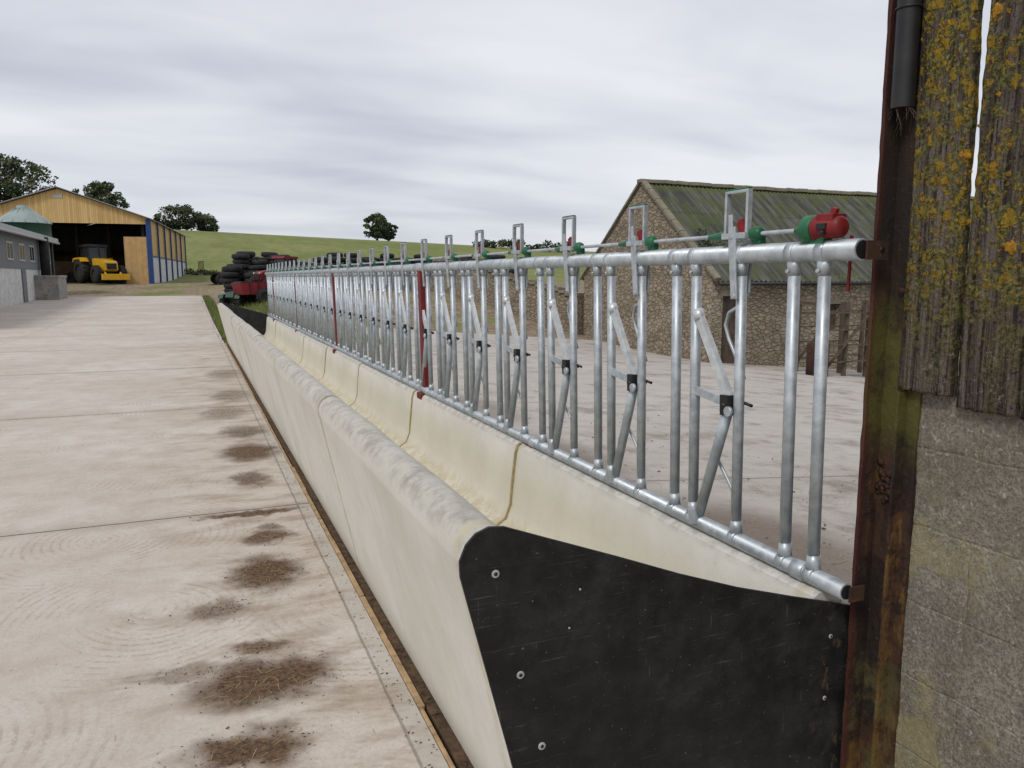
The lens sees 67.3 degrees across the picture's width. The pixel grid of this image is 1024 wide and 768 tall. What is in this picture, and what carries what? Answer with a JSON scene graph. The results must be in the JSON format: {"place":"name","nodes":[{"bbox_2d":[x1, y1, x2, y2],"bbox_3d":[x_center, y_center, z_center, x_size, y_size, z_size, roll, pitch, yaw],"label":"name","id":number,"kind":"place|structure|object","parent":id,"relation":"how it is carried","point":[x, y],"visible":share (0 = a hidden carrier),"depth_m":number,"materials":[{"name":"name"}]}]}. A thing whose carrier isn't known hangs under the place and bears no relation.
{"place":"outdoors","nodes":[
{"label":"outdoors","id":0,"kind":"place"},
{"bbox_2d":[202,294,380,344],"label":"rough grass","id":1,"kind":"structure","parent":0,"point":[212,309],"depth_m":32.51,"materials":[{"name":"green plant"}]},
{"bbox_2d":[67,230,594,343],"bbox_3d":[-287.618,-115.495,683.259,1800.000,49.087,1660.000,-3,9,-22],"label":"ground","id":2,"kind":"structure","parent":0,"point":[215,251],"depth_m":127.69,"materials":[{"name":"green plant"}]},
{"bbox_2d":[0,176,9,199],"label":"oak tree","id":3,"kind":"object","parent":2,"relation":"on","point":[1,197],"visible":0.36,"depth_m":159.14,"materials":[{"name":"green plant"}]},
{"bbox_2d":[0,268,51,307],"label":"white lower wall","id":4,"kind":"structure","parent":2,"relation":"on","point":[11,287],"depth_m":39.00,"materials":[{"name":"white paint"}]},
{"bbox_2d":[21,269,28,302],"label":"door","id":5,"kind":"structure","parent":4,"relation":"attached to","point":[25,288],"depth_m":41.12,"materials":[{"name":"grey metal"}]},
{"bbox_2d":[0,230,51,269],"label":"cladding","id":6,"kind":"structure","parent":4,"relation":"on","point":[15,239],"depth_m":39.98,"materials":[{"name":"grey metal"}]},
{"bbox_2d":[5,241,50,263],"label":"windows","id":7,"kind":"structure","parent":6,"relation":"attached to","point":[9,250],"depth_m":40.57,"materials":[{"name":"grey glass"}]},
{"bbox_3d":[-30.976,-7.367,31.903,16.600,1.370,32.600,-3,9,-22],"label":"roof","id":8,"kind":"object","parent":6,"relation":"on","visible":0},
{"bbox_2d":[0,223,59,244],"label":"fascia","id":9,"kind":"structure","parent":8,"relation":"attached to","point":[16,230],"depth_m":39.84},
{"bbox_2d":[0,205,54,271],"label":"green silo","id":10,"kind":"object","parent":2,"relation":"on","point":[23,217],"visible":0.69,"depth_m":51.88,"materials":[{"name":"green metal"}]},
{"bbox_2d":[0,153,58,201],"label":"oak tree","id":11,"kind":"object","parent":2,"relation":"on","point":[13,166],"visible":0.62,"depth_m":159.34,"materials":[{"name":"green plant"}]},
{"bbox_2d":[54,261,91,282],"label":"farm trailer","id":12,"kind":"object","parent":2,"relation":"on","point":[64,267],"visible":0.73,"depth_m":69.19,"materials":[{"name":"metal"}]},
{"bbox_2d":[72,185,99,197],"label":"ash tree","id":13,"kind":"object","parent":2,"relation":"on","point":[78,190],"visible":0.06,"depth_m":192.13,"materials":[{"name":"green plant"}]},
{"bbox_2d":[0,186,186,283],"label":"open fronted shed","id":14,"kind":"structure","parent":2,"relation":"on","point":[141,249],"depth_m":66.79,"materials":[{"name":"beige wood"}]},
{"bbox_2d":[72,244,129,282],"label":"yellow loader","id":15,"kind":"object","parent":2,"relation":"on","point":[105,268],"visible":1,"depth_m":65.52,"materials":[{"name":"metal"}]},
{"bbox_2d":[84,180,129,209],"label":"ash tree","id":16,"kind":"object","parent":2,"relation":"on","point":[101,190],"visible":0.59,"depth_m":184.05,"materials":[{"name":"green plant"}]},
{"bbox_2d":[153,204,202,229],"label":"oak tree","id":17,"kind":"object","parent":2,"relation":"on","point":[186,222],"visible":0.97,"depth_m":208.27,"materials":[{"name":"green plant"}]},
{"bbox_2d":[184,268,222,274],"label":"scrub bank","id":18,"kind":"structure","parent":2,"relation":"on","point":[187,271],"depth_m":93.30,"materials":[{"name":"green plant"}]},
{"bbox_2d":[189,213,219,231],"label":"oak tree","id":19,"kind":"object","parent":2,"relation":"on","point":[210,221],"visible":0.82,"depth_m":215.65,"materials":[{"name":"green plant"}]},
{"bbox_2d":[198,261,223,283],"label":"flatbed trailer","id":20,"kind":"object","parent":2,"relation":"on","point":[215,278],"visible":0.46,"depth_m":66.22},
{"bbox_2d":[0,296,448,767],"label":"concrete yard","id":21,"kind":"structure","parent":2,"relation":"on","point":[102,500],"depth_m":4.14,"materials":[{"name":"grey concrete"}]},
{"bbox_2d":[34,275,67,299],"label":"block plinth","id":22,"kind":"structure","parent":21,"relation":"on","point":[53,287],"depth_m":44.30,"materials":[{"name":"grey concrete"}]},
{"bbox_2d":[38,237,50,277],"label":"flue","id":23,"kind":"object","parent":22,"relation":"on","point":[44,256],"visible":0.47,"depth_m":45.35,"materials":[{"name":"black metal"}]},
{"bbox_2d":[49,242,54,274],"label":"corner post","id":24,"kind":"object","parent":21,"relation":"on","point":[52,260],"visible":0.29,"depth_m":49.48,"materials":[{"name":"grey metal"}]},
{"bbox_2d":[218,284,249,306],"bbox_3d":[-12.681,-4.074,35.779,1.100,1.113,1.820,2,8,12],"label":"quad bike","id":25,"kind":"object","parent":2,"relation":"on","point":[236,299],"visible":0.62,"depth_m":35.06,"materials":[{"name":"rubber"}]},
{"bbox_2d":[231,281,267,302],"bbox_3d":[-11.390,-4.207,35.479,2.755,1.034,1.440,-7,11,-42],"label":"red muck spreader","id":26,"kind":"object","parent":2,"relation":"on","point":[253,291],"visible":0.81,"depth_m":34.65,"materials":[{"name":"metal"}]},
{"bbox_2d":[249,256,297,280],"bbox_3d":[-11.680,-5.368,37.602,1.452,1.747,2.788,5,9,32],"label":"red tractor","id":27,"kind":"object","parent":2,"relation":"on","point":[259,276],"visible":0.14,"depth_m":37.65,"materials":[{"name":"metal"}]},
{"bbox_2d":[273,265,412,290],"bbox_3d":[-7.829,-5.052,38.211,8.100,1.680,0.056,-3,9,-22],"label":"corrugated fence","id":28,"kind":"object","parent":2,"relation":"on","point":[410,287],"visible":0.09,"depth_m":38.52,"materials":[{"name":"grey metal"}]},
{"bbox_2d":[225,343,473,767],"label":"edging strip","id":29,"kind":"object","parent":2,"relation":"on","point":[450,746],"visible":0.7,"depth_m":3.53,"materials":[{"name":"brown wood"}]},
{"bbox_2d":[220,251,514,304],"bbox_3d":[-7.452,-5.878,42.416,16.334,2.744,4.741,-3,9,-22],"label":"tyre pile","id":30,"kind":"object","parent":2,"relation":"on","point":[245,265],"visible":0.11,"depth_m":39.96,"materials":[{"name":"rubber"}]},
{"bbox_2d":[363,212,388,239],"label":"oak tree","id":31,"kind":"object","parent":2,"relation":"on","point":[378,220],"visible":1,"depth_m":219.49,"materials":[{"name":"green plant"}]},
{"bbox_2d":[381,222,398,240],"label":"oak tree","id":32,"kind":"object","parent":2,"relation":"on","point":[391,234],"visible":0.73,"depth_m":223.02,"materials":[{"name":"green plant"}]},
{"bbox_2d":[430,259,583,334],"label":"stone wall","id":33,"kind":"structure","parent":2,"relation":"on","point":[561,296],"depth_m":33.69,"materials":[{"name":"beige stone"}]},
{"bbox_2d":[472,239,574,251],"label":"distant hedge","id":34,"kind":"object","parent":2,"relation":"on","point":[504,243],"visible":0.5,"depth_m":192.61,"materials":[{"name":"green plant"}]},
{"bbox_2d":[345,326,864,603],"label":"cattle yard","id":35,"kind":"structure","parent":2,"relation":"on","point":[763,415],"depth_m":9.59,"materials":[{"name":"grey concrete"}]},
{"bbox_2d":[5,370,851,767],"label":"straw and muck","id":36,"kind":"object","parent":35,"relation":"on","point":[289,646],"visible":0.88,"depth_m":3.26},
{"bbox_2d":[217,302,840,767],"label":"feed trough","id":37,"kind":"object","parent":35,"relation":"on","point":[413,492],"visible":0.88,"depth_m":3.50,"materials":[{"name":"beige concrete"}]},
{"bbox_2d":[265,187,888,602],"bbox_3d":[-2.489,-1.095,10.473,0.129,1.301,18.152,-3,9,-22],"label":"headlock feed fence","id":38,"kind":"object","parent":37,"relation":"on","point":[299,299],"visible":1,"depth_m":3.44,"materials":[{"name":"metal"}]},
{"bbox_2d":[458,526,849,767],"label":"black end sheet","id":39,"kind":"object","parent":37,"relation":"attached to","point":[591,658],"visible":0.99,"depth_m":2.10,"materials":[{"name":"rubber"}]},
{"bbox_2d":[797,300,869,376],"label":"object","id":40,"kind":"object","parent":35,"relation":"on","point":[843,340],"visible":0.41,"depth_m":22.56,"materials":[{"name":"brown metal"}]},
{"bbox_2d":[579,179,973,374],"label":"stone barn","id":41,"kind":"structure","parent":2,"relation":"on","point":[679,209],"depth_m":26.13,"materials":[{"name":"brown stone"}]},
{"bbox_2d":[721,296,835,363],"bbox_3d":[8.650,-1.188,25.129,4.792,3.400,0.040,-3,9,-22],"label":"door","id":42,"kind":"structure","parent":41,"relation":"in","point":[727,356],"depth_m":24.29,"materials":[{"name":"wood"}]},
{"bbox_2d":[840,0,1023,767],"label":"timber clad barn","id":43,"kind":"structure","parent":2,"relation":"on","point":[934,678],"depth_m":2.06,"materials":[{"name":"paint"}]},
{"bbox_2d":[0,0,990,251],"label":"sky","id":44,"kind":"structure","parent":0,"point":[438,119],"materials":[{"name":"grey"}]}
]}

